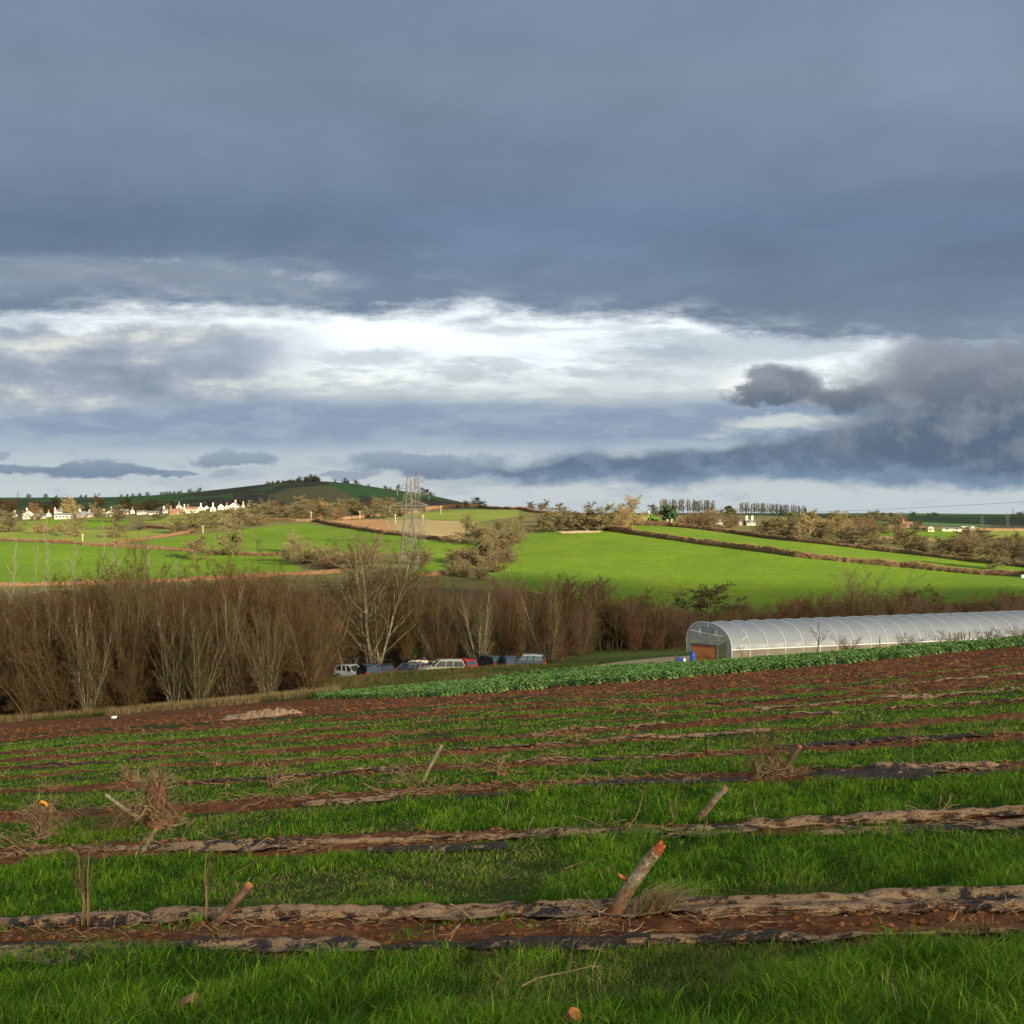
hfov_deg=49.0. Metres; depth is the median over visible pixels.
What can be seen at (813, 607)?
scrub bush
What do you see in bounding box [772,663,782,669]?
brassica plant
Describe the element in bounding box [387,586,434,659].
alder tree
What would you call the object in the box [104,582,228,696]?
thicket shrub
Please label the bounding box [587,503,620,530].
bare tree
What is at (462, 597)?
alder tree
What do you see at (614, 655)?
grass bank
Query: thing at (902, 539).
bare tree
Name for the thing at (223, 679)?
bare tree
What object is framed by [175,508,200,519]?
bare tree
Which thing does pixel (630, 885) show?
stump
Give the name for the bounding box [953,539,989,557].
bare tree
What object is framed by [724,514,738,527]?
bare tree
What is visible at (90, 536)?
grass field
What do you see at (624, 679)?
brassica plant
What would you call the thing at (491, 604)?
alder tree
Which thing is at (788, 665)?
brassica plant
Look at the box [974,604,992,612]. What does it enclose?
scrub bush
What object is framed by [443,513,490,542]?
bare tree
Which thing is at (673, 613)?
alder tree
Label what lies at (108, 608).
thicket shrub
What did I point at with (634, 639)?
alder tree
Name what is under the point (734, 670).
brassica plant
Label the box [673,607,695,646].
alder tree
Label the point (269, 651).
thicket shrub
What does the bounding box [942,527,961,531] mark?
barn
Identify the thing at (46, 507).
bare tree
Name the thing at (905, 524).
house
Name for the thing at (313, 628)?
thicket shrub
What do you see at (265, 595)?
thicket shrub
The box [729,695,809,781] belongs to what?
dry shrub
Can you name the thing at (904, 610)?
scrub bush
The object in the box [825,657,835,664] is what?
brassica plant
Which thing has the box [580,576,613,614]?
alder tree
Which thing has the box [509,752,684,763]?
mulch sheet
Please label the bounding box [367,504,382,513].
bare tree
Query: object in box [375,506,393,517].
bare tree
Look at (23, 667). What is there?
thicket shrub
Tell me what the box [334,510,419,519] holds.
hedge
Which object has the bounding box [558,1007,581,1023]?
sawn log
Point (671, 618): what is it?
alder tree
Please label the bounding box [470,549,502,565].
bush
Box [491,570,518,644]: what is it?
alder tree
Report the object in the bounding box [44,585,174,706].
thicket shrub
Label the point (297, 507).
bare tree
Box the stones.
[3,715,984,956]
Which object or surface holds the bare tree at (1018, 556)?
on the ground at (134, 518)
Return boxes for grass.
[0,664,1023,847]
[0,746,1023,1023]
[296,660,692,698]
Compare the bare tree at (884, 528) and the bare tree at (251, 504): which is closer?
the bare tree at (884, 528)
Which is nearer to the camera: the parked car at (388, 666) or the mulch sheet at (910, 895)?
the mulch sheet at (910, 895)
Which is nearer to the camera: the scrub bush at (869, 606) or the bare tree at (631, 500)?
the scrub bush at (869, 606)
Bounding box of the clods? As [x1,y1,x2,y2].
[0,646,1023,956]
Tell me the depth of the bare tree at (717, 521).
524.65 m
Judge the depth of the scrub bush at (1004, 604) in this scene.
146.22 m
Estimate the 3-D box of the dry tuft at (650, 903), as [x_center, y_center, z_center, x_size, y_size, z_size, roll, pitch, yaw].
[1.084,2.399,6.930,0.618,0.301,0.617,0,0,-42]
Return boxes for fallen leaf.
[173,992,201,1011]
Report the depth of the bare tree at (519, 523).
410.87 m
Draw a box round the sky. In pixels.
[0,0,1023,513]
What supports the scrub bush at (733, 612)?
on the scrub floor
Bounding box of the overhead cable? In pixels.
[755,502,1013,513]
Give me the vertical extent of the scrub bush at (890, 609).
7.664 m
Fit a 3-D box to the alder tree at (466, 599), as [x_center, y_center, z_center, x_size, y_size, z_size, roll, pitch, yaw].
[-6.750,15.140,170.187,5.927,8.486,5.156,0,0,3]
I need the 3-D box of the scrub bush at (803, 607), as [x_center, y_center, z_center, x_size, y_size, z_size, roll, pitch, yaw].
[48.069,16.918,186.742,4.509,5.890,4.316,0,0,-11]
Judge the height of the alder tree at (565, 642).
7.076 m
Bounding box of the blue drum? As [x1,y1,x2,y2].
[690,652,695,660]
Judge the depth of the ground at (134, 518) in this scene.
405.90 m
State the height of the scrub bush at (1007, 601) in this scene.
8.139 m
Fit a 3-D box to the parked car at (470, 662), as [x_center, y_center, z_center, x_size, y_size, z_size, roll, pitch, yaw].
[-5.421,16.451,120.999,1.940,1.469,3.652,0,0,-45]
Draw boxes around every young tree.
[668,639,679,660]
[808,621,829,651]
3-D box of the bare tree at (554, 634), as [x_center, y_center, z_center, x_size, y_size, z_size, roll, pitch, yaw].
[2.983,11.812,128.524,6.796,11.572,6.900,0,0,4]
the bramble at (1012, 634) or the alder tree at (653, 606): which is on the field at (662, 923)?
the bramble at (1012, 634)
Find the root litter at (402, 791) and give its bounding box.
[0,677,1023,960]
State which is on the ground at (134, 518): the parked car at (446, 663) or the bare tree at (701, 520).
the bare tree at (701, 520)
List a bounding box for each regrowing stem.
[63,841,102,926]
[189,852,220,921]
[651,779,685,823]
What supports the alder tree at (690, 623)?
on the scrub floor
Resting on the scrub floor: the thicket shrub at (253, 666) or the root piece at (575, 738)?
the thicket shrub at (253, 666)
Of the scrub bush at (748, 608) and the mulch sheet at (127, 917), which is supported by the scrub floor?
the scrub bush at (748, 608)
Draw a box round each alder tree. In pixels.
[328,580,353,615]
[329,584,351,671]
[338,577,364,666]
[346,575,375,602]
[349,564,390,662]
[369,563,395,661]
[370,579,388,659]
[372,569,401,656]
[373,583,393,659]
[382,584,399,661]
[385,591,405,662]
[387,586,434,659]
[389,573,415,601]
[397,600,423,663]
[402,580,420,651]
[413,571,439,658]
[420,584,445,639]
[422,598,464,652]
[424,570,442,642]
[426,593,443,644]
[430,591,468,658]
[433,601,471,654]
[437,592,461,657]
[443,589,470,655]
[444,581,475,658]
[450,585,481,612]
[451,587,475,626]
[458,582,499,653]
[458,591,484,657]
[463,605,494,654]
[465,581,486,647]
[466,589,505,655]
[472,575,497,611]
[476,591,502,651]
[481,598,510,655]
[482,599,516,641]
[483,574,521,640]
[484,584,519,654]
[487,587,521,651]
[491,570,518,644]
[497,572,527,645]
[503,602,520,654]
[505,572,527,656]
[509,572,539,639]
[510,581,535,611]
[513,586,550,627]
[515,595,552,654]
[517,599,548,645]
[523,588,540,653]
[524,592,546,653]
[528,588,547,639]
[534,602,559,658]
[537,570,558,624]
[538,608,569,661]
[544,601,570,644]
[547,581,576,638]
[551,607,585,660]
[552,573,581,634]
[554,573,576,655]
[558,581,585,639]
[558,614,596,654]
[567,600,594,654]
[569,585,604,652]
[569,588,605,650]
[569,595,601,649]
[571,600,621,649]
[573,580,612,613]
[576,575,608,605]
[578,598,621,650]
[579,619,624,648]
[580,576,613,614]
[588,587,629,649]
[591,589,614,648]
[595,582,618,609]
[606,599,630,650]
[609,593,626,641]
[611,594,650,644]
[617,614,644,651]
[618,608,641,646]
[620,592,655,615]
[620,624,649,648]
[621,598,654,649]
[623,593,645,649]
[625,587,658,626]
[625,598,662,643]
[640,622,671,650]
[642,606,675,648]
[644,596,670,630]
[644,598,681,627]
[645,618,670,649]
[647,610,669,642]
[652,602,682,645]
[652,618,685,648]
[656,604,682,642]
[657,604,687,647]
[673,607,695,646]
[677,608,707,648]
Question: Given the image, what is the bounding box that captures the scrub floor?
[0,588,999,694]
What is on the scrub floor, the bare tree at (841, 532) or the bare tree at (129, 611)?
the bare tree at (129, 611)
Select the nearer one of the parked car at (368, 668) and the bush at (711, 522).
the parked car at (368, 668)
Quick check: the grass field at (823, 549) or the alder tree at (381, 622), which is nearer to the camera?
the alder tree at (381, 622)
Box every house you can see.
[20,508,33,518]
[54,511,72,518]
[76,509,89,517]
[137,510,146,514]
[169,506,183,514]
[185,504,199,512]
[228,500,239,509]
[743,515,755,525]
[902,519,912,527]
[928,526,934,531]
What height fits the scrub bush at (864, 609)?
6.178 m
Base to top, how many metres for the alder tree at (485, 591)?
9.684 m
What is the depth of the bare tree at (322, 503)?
760.80 m
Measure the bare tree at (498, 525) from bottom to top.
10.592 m
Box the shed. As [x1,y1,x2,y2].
[689,635,729,660]
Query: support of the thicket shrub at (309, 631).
on the scrub floor
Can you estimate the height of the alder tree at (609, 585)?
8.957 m
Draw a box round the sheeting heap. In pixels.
[220,708,301,719]
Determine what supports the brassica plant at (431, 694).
on the field at (662, 923)
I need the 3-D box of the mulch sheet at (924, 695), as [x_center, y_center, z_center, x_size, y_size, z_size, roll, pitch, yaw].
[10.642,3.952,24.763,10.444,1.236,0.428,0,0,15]
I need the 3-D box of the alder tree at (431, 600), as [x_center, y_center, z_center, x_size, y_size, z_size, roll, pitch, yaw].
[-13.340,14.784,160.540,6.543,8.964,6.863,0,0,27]
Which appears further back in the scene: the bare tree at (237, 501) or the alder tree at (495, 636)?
the bare tree at (237, 501)
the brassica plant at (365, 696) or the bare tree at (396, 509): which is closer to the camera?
the brassica plant at (365, 696)
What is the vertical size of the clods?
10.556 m
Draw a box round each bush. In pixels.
[24,520,60,532]
[53,524,70,531]
[130,522,145,529]
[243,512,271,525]
[277,543,304,560]
[284,543,320,563]
[302,539,339,565]
[319,553,343,569]
[324,545,353,566]
[328,508,349,516]
[332,546,365,570]
[334,532,395,563]
[407,544,439,564]
[440,548,465,562]
[441,560,459,575]
[453,541,486,565]
[454,560,482,576]
[465,560,490,579]
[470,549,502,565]
[483,557,511,572]
[488,547,511,562]
[501,551,518,562]
[611,606,629,645]
[635,514,661,520]
[656,608,688,644]
[690,608,714,620]
[705,521,720,526]
[706,610,728,621]
[709,611,733,621]
[710,603,740,620]
[712,609,743,621]
[719,600,750,617]
[733,603,758,620]
[740,600,759,616]
[752,601,774,619]
[754,601,791,619]
[759,604,783,619]
[768,595,807,618]
[775,595,813,619]
[775,596,797,618]
[776,595,808,618]
[782,595,809,615]
[793,597,811,617]
[794,596,836,617]
[799,591,838,616]
[803,594,828,618]
[813,599,846,617]
[826,594,853,616]
[834,598,858,616]
[837,594,865,616]
[845,589,893,615]
[848,589,879,616]
[853,586,891,615]
[854,600,881,615]
[860,594,887,615]
[872,583,954,614]
[878,587,910,615]
[891,587,911,614]
[891,594,920,614]
[906,596,933,614]
[906,596,942,613]
[910,597,955,613]
[912,592,935,608]
[920,594,955,612]
[933,599,962,612]
[947,600,981,611]
[955,603,980,612]
[956,590,990,612]
[956,597,989,612]
[972,597,995,605]
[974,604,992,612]
[991,590,1018,611]
[993,584,1023,610]
[1000,596,1023,610]
[1002,591,1023,604]
[1002,593,1023,610]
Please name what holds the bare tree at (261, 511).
on the ground at (134, 518)
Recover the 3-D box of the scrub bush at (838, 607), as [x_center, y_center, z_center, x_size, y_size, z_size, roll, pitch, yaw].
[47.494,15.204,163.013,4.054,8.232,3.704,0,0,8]
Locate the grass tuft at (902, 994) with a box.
[880,965,926,1017]
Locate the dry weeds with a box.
[0,682,341,722]
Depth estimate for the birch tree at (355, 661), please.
122.85 m
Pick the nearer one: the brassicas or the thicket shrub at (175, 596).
the brassicas
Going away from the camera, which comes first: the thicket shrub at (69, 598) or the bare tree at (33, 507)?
the thicket shrub at (69, 598)
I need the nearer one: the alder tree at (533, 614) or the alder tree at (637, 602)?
the alder tree at (533, 614)
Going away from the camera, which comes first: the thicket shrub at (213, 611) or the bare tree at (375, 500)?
the thicket shrub at (213, 611)
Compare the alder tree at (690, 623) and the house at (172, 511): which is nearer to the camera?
the alder tree at (690, 623)
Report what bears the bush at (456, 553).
on the grass field at (436, 565)
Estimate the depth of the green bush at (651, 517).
557.90 m
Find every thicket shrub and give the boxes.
[0,568,155,631]
[0,573,87,633]
[0,573,123,637]
[0,574,67,617]
[0,587,96,715]
[0,588,60,713]
[0,591,75,622]
[0,604,37,712]
[0,606,107,710]
[0,609,115,715]
[0,610,83,711]
[0,616,65,715]
[0,621,47,712]
[0,622,59,713]
[0,645,57,716]
[0,683,13,714]
[1,587,136,684]
[4,588,110,618]
[4,684,18,715]
[6,572,155,649]
[6,629,76,671]
[16,567,151,712]
[19,557,176,608]
[23,585,85,625]
[24,613,84,709]
[26,569,142,628]
[28,599,124,711]
[34,541,168,603]
[43,575,132,621]
[43,583,167,709]
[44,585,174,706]
[47,609,126,712]
[53,560,153,611]
[55,588,165,709]
[57,562,186,704]
[58,555,174,603]
[62,586,159,626]
[69,614,123,704]
[70,676,115,708]
[78,563,172,603]
[96,677,117,707]
[103,570,204,620]
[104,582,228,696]
[109,652,154,707]
[112,567,187,627]
[122,601,169,702]
[126,577,265,700]
[126,614,210,700]
[128,571,219,698]
[139,591,242,700]
[140,670,166,704]
[142,610,173,704]
[145,575,219,664]
[146,590,217,637]
[148,618,223,701]
[151,668,172,704]
[152,573,236,608]
[153,601,218,652]
[153,624,206,670]
[154,628,209,700]
[157,552,262,610]
[161,573,249,622]
[163,546,282,605]
[167,596,241,697]
[170,553,264,690]
[171,580,244,635]
[172,560,283,608]
[173,594,264,623]
[177,597,251,691]
[179,620,253,697]
[180,581,242,615]
[187,582,263,627]
[197,584,278,693]
[197,655,237,698]
[204,573,311,688]
[207,572,327,623]
[208,564,299,616]
[209,611,287,688]
[211,622,296,697]
[217,577,294,608]
[218,569,319,641]
[221,573,350,633]
[224,571,310,629]
[229,638,286,693]
[230,577,294,642]
[241,594,307,678]
[244,587,311,663]
[244,591,344,685]
[244,600,312,688]
[244,626,304,691]
[247,621,289,690]
[254,571,344,651]
[259,587,339,688]
[259,587,341,645]
[262,578,372,679]
[268,607,339,671]
[272,587,353,682]
[273,592,347,688]
[276,603,333,671]
[280,592,345,684]
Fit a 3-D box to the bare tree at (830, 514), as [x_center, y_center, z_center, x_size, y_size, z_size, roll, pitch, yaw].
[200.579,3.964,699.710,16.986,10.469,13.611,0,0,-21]
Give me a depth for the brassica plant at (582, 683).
57.48 m
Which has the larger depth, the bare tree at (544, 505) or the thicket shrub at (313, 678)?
the bare tree at (544, 505)
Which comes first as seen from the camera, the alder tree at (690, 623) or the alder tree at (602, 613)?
the alder tree at (690, 623)
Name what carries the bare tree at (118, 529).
on the grass field at (90, 536)
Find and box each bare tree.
[0,498,9,509]
[0,498,20,508]
[0,504,9,514]
[0,509,30,531]
[5,499,17,511]
[19,507,46,519]
[20,502,42,516]
[22,500,44,511]
[28,589,76,712]
[40,503,52,512]
[47,497,62,510]
[48,499,72,512]
[57,497,83,516]
[57,510,87,536]
[66,588,123,712]
[86,502,108,520]
[88,535,172,704]
[92,493,107,507]
[98,520,127,537]
[98,566,147,706]
[100,503,131,521]
[122,498,133,508]
[128,503,145,511]
[133,498,158,509]
[140,511,166,520]
[142,498,164,509]
[145,581,232,702]
[155,503,171,511]
[159,500,176,508]
[160,516,192,532]
[174,604,239,702]
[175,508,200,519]
[179,514,209,530]
[182,531,213,559]
[193,569,247,697]
[198,510,220,528]
[202,500,217,505]
[204,517,251,555]
[207,507,243,524]
[227,499,242,505]
[227,506,270,523]
[230,600,287,695]
[241,500,260,509]
[243,503,278,518]
[251,530,266,552]
[266,499,280,513]
[269,505,298,517]
[276,503,315,516]
[285,530,318,551]
[289,501,303,516]
[291,495,307,505]
[298,510,314,518]
[302,500,314,510]
[306,504,345,517]
[309,499,318,510]
[313,497,332,512]
[328,498,345,510]
[330,510,346,520]
[338,500,365,515]
[343,498,359,512]
[355,504,379,513]
[359,544,429,664]
[360,507,374,517]
[363,496,391,506]
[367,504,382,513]
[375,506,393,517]
[383,497,394,507]
[385,500,409,516]
[405,580,460,660]
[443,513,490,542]
[444,577,496,659]
[447,550,468,562]
[452,557,460,568]
[453,558,466,567]
[457,500,469,506]
[470,497,486,505]
[476,538,487,552]
[479,529,499,555]
[483,519,519,546]
[493,529,525,555]
[507,514,533,539]
[509,567,565,662]
[515,531,523,541]
[524,501,537,509]
[532,513,552,526]
[533,499,555,511]
[535,507,553,517]
[535,511,557,532]
[538,512,564,531]
[552,502,572,512]
[553,510,591,530]
[564,522,590,529]
[569,500,603,530]
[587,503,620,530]
[610,503,635,527]
[616,494,648,525]
[645,503,659,515]
[666,582,760,621]
[675,515,691,523]
[681,515,697,523]
[686,511,700,525]
[686,516,707,524]
[691,512,713,525]
[697,513,712,524]
[702,514,721,524]
[704,509,722,519]
[714,507,727,515]
[719,513,738,527]
[722,508,742,520]
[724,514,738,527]
[750,519,775,534]
[762,516,795,535]
[776,521,796,536]
[786,523,810,538]
[790,517,799,530]
[798,508,824,534]
[810,524,831,539]
[818,522,838,540]
[822,564,925,614]
[823,511,847,525]
[825,509,852,536]
[831,526,858,543]
[832,511,852,521]
[835,524,868,543]
[851,517,869,527]
[852,513,871,523]
[852,523,889,545]
[854,519,878,528]
[855,510,885,521]
[861,515,882,526]
[874,522,891,534]
[879,512,909,524]
[887,528,927,549]
[888,531,913,547]
[889,524,910,536]
[892,525,908,544]
[904,520,928,529]
[906,534,929,550]
[913,542,928,551]
[926,536,957,553]
[936,536,986,556]
[950,525,975,539]
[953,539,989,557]
[955,531,979,543]
[956,533,980,546]
[971,528,998,543]
[972,540,1012,569]
[973,591,1023,610]
[982,535,1018,547]
[989,535,1017,552]
[996,542,1011,554]
[998,539,1023,561]
[1009,542,1023,562]
[1010,531,1023,542]
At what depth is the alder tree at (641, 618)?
143.44 m
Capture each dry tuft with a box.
[172,908,212,924]
[208,924,247,937]
[558,916,615,935]
[627,877,723,917]
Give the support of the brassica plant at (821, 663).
on the field at (662, 923)
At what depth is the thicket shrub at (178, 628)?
87.54 m
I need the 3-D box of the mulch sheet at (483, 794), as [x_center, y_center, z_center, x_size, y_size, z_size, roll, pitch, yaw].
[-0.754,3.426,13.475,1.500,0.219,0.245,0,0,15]
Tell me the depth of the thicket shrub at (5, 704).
90.87 m
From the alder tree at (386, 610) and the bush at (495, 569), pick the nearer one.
the alder tree at (386, 610)
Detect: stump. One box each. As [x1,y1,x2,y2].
[0,780,88,845]
[62,738,196,835]
[140,827,157,851]
[208,882,252,925]
[360,744,442,786]
[604,839,665,916]
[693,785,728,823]
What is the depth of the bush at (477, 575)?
270.46 m
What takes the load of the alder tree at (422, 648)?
on the grass bank
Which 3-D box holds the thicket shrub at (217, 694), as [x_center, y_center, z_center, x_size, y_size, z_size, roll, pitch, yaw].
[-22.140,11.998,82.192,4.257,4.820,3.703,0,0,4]
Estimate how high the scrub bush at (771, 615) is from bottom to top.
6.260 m
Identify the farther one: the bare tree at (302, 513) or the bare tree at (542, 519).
the bare tree at (302, 513)
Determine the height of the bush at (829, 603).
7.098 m
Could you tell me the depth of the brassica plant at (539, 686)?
58.72 m
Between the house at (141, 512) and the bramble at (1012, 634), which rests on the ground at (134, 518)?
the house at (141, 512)
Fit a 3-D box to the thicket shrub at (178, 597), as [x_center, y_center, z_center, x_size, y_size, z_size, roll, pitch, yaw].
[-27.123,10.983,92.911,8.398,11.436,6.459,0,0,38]
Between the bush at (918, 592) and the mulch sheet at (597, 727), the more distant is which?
the bush at (918, 592)
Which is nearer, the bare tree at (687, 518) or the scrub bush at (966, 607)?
the scrub bush at (966, 607)
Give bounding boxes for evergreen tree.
[658,504,677,521]
[725,506,735,513]
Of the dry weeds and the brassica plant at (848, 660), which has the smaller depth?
the brassica plant at (848, 660)
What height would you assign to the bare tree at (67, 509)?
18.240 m
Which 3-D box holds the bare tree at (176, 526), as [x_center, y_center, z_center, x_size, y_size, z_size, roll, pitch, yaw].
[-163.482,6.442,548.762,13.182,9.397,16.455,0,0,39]
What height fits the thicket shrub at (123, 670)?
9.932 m
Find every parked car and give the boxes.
[333,664,358,677]
[356,663,382,674]
[379,662,394,671]
[391,662,425,671]
[394,658,428,669]
[416,660,435,669]
[419,658,465,669]
[457,658,477,667]
[476,654,500,666]
[501,655,517,664]
[513,650,551,664]
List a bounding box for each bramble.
[830,634,860,649]
[894,633,926,644]
[923,629,970,642]
[969,626,1018,639]
[1001,624,1023,637]
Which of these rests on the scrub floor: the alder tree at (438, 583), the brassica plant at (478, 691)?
the alder tree at (438, 583)
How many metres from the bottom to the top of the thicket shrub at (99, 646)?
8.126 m
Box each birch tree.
[306,572,386,663]
[323,531,431,664]
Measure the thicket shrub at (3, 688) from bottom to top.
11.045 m
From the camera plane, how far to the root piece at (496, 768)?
15.71 m
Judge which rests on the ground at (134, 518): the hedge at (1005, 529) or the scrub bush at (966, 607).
the hedge at (1005, 529)
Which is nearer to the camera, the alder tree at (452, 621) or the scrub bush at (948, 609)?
the alder tree at (452, 621)
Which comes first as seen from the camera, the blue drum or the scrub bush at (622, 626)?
the blue drum
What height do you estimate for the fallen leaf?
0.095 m
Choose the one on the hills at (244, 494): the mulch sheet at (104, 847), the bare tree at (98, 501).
the bare tree at (98, 501)
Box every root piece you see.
[113,763,145,782]
[205,750,222,765]
[255,757,313,788]
[474,753,525,777]
[559,727,591,741]
[639,701,665,715]
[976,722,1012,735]
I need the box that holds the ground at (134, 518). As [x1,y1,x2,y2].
[0,507,1023,655]
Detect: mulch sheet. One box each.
[0,844,161,855]
[0,910,151,928]
[0,941,158,964]
[21,755,158,767]
[139,901,530,923]
[153,936,381,955]
[155,838,306,851]
[166,774,292,785]
[287,765,423,777]
[295,793,402,807]
[304,832,532,845]
[339,715,465,724]
[365,842,508,852]
[369,936,626,952]
[392,792,506,801]
[456,742,571,749]
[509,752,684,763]
[522,892,881,917]
[525,823,765,838]
[530,721,666,735]
[561,777,753,788]
[583,728,770,743]
[615,929,819,946]
[684,898,1023,918]
[705,694,827,704]
[743,805,1023,828]
[753,687,1023,709]
[764,733,981,749]
[785,699,1023,714]
[808,818,1023,835]
[809,767,935,780]
[811,927,1023,942]
[861,884,1023,902]
[864,760,1001,772]
[869,672,1023,685]
[902,769,1023,780]
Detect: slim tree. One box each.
[3,535,21,615]
[33,535,40,592]
[41,518,54,599]
[63,540,82,601]
[100,520,106,584]
[107,528,125,576]
[173,555,178,596]
[669,583,691,616]
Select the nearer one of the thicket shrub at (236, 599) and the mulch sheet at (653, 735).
the mulch sheet at (653, 735)
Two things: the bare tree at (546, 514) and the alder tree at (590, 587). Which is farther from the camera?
the bare tree at (546, 514)
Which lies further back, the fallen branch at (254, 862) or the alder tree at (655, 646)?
the alder tree at (655, 646)
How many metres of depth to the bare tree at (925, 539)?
390.21 m
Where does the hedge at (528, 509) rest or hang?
on the grass field at (477, 515)
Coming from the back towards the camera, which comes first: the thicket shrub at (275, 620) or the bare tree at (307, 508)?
the bare tree at (307, 508)
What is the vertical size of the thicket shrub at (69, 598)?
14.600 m
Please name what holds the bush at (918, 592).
on the scrub floor
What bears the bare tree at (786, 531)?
on the ground at (134, 518)
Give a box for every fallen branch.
[233,848,284,874]
[238,788,299,809]
[521,938,613,986]
[564,859,615,876]
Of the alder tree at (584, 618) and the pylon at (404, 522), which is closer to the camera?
the alder tree at (584, 618)
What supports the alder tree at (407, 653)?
on the grass bank
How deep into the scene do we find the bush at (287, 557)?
344.27 m
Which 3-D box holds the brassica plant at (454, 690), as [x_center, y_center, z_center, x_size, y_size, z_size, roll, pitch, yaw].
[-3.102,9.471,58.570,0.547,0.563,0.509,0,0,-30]
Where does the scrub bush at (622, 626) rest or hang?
on the scrub floor
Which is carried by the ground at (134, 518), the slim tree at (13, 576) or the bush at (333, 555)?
the bush at (333, 555)
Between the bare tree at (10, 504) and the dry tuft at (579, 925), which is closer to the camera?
the dry tuft at (579, 925)
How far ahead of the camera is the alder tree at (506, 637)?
137.56 m
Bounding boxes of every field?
[0,522,207,542]
[0,541,302,582]
[0,645,1023,1023]
[23,517,132,528]
[138,523,452,554]
[143,514,241,523]
[268,485,352,506]
[333,519,394,529]
[377,510,518,521]
[392,519,474,535]
[414,538,487,572]
[488,530,1023,613]
[559,530,600,532]
[629,525,1023,570]
[877,529,962,538]
[987,531,1023,540]
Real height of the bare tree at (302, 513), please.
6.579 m
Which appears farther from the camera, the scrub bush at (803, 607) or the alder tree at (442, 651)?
the scrub bush at (803, 607)
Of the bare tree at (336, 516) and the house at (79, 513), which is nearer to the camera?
the bare tree at (336, 516)
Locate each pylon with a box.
[388,474,428,571]
[404,471,428,542]
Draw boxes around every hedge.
[0,538,279,555]
[0,569,343,585]
[112,529,194,543]
[145,524,195,532]
[264,518,314,521]
[315,517,462,540]
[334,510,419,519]
[414,569,454,576]
[423,504,558,514]
[607,524,1023,576]
[632,520,1023,566]
[870,535,946,540]
[974,527,1023,530]
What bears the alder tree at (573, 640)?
on the grass bank
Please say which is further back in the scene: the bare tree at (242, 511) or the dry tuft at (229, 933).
the bare tree at (242, 511)
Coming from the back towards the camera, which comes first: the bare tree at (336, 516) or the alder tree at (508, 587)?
the bare tree at (336, 516)
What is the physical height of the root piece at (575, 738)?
0.527 m
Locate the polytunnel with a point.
(750, 638)
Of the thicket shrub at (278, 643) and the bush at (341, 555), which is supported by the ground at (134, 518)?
the bush at (341, 555)
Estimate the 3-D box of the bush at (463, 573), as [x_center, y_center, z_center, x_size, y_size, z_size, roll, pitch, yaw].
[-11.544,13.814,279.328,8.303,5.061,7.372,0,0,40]
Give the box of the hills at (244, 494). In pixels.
[2,481,1023,528]
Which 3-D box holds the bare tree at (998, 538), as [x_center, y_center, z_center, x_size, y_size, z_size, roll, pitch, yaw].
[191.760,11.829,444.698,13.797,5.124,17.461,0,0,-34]
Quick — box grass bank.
[318,646,689,689]
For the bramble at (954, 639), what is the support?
on the field at (662, 923)
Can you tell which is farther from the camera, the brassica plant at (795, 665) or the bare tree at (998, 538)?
the bare tree at (998, 538)
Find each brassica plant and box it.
[346,692,354,698]
[363,692,369,698]
[376,692,383,698]
[415,690,422,696]
[420,689,428,696]
[429,690,437,696]
[439,690,445,695]
[445,689,454,695]
[449,688,456,695]
[455,689,463,694]
[461,686,467,693]
[475,688,482,693]
[484,686,492,692]
[494,685,503,692]
[500,682,508,691]
[517,685,526,690]
[527,683,535,689]
[535,683,543,688]
[559,680,568,686]
[576,678,584,685]
[589,676,596,683]
[595,676,604,683]
[614,675,620,682]
[620,674,630,682]
[630,674,637,680]
[635,675,641,680]
[651,673,660,679]
[666,672,674,678]
[672,671,678,678]
[682,671,690,676]
[689,670,697,676]
[705,668,716,674]
[717,665,726,674]
[727,666,737,673]
[738,663,746,672]
[743,666,750,672]
[752,665,762,671]
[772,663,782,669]
[782,662,792,668]
[792,662,800,667]
[805,660,814,666]
[815,658,825,665]
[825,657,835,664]
[843,656,853,663]
[856,654,864,661]
[884,652,893,659]
[897,651,906,657]
[906,650,915,657]
[922,650,929,655]
[949,645,957,651]
[962,645,969,651]
[976,642,983,649]
[981,641,990,649]
[991,641,999,647]
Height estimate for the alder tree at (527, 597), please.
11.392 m
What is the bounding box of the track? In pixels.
[596,656,689,665]
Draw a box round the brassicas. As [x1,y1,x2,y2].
[317,636,1023,698]
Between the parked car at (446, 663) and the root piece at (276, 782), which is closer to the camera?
the root piece at (276, 782)
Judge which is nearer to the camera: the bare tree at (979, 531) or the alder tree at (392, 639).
the alder tree at (392, 639)
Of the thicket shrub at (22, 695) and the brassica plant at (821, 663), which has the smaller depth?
the brassica plant at (821, 663)
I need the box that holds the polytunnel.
[686,610,1023,658]
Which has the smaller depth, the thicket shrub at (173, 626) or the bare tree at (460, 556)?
the thicket shrub at (173, 626)
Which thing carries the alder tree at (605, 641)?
on the grass bank
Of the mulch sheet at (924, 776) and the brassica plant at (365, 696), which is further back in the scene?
the brassica plant at (365, 696)

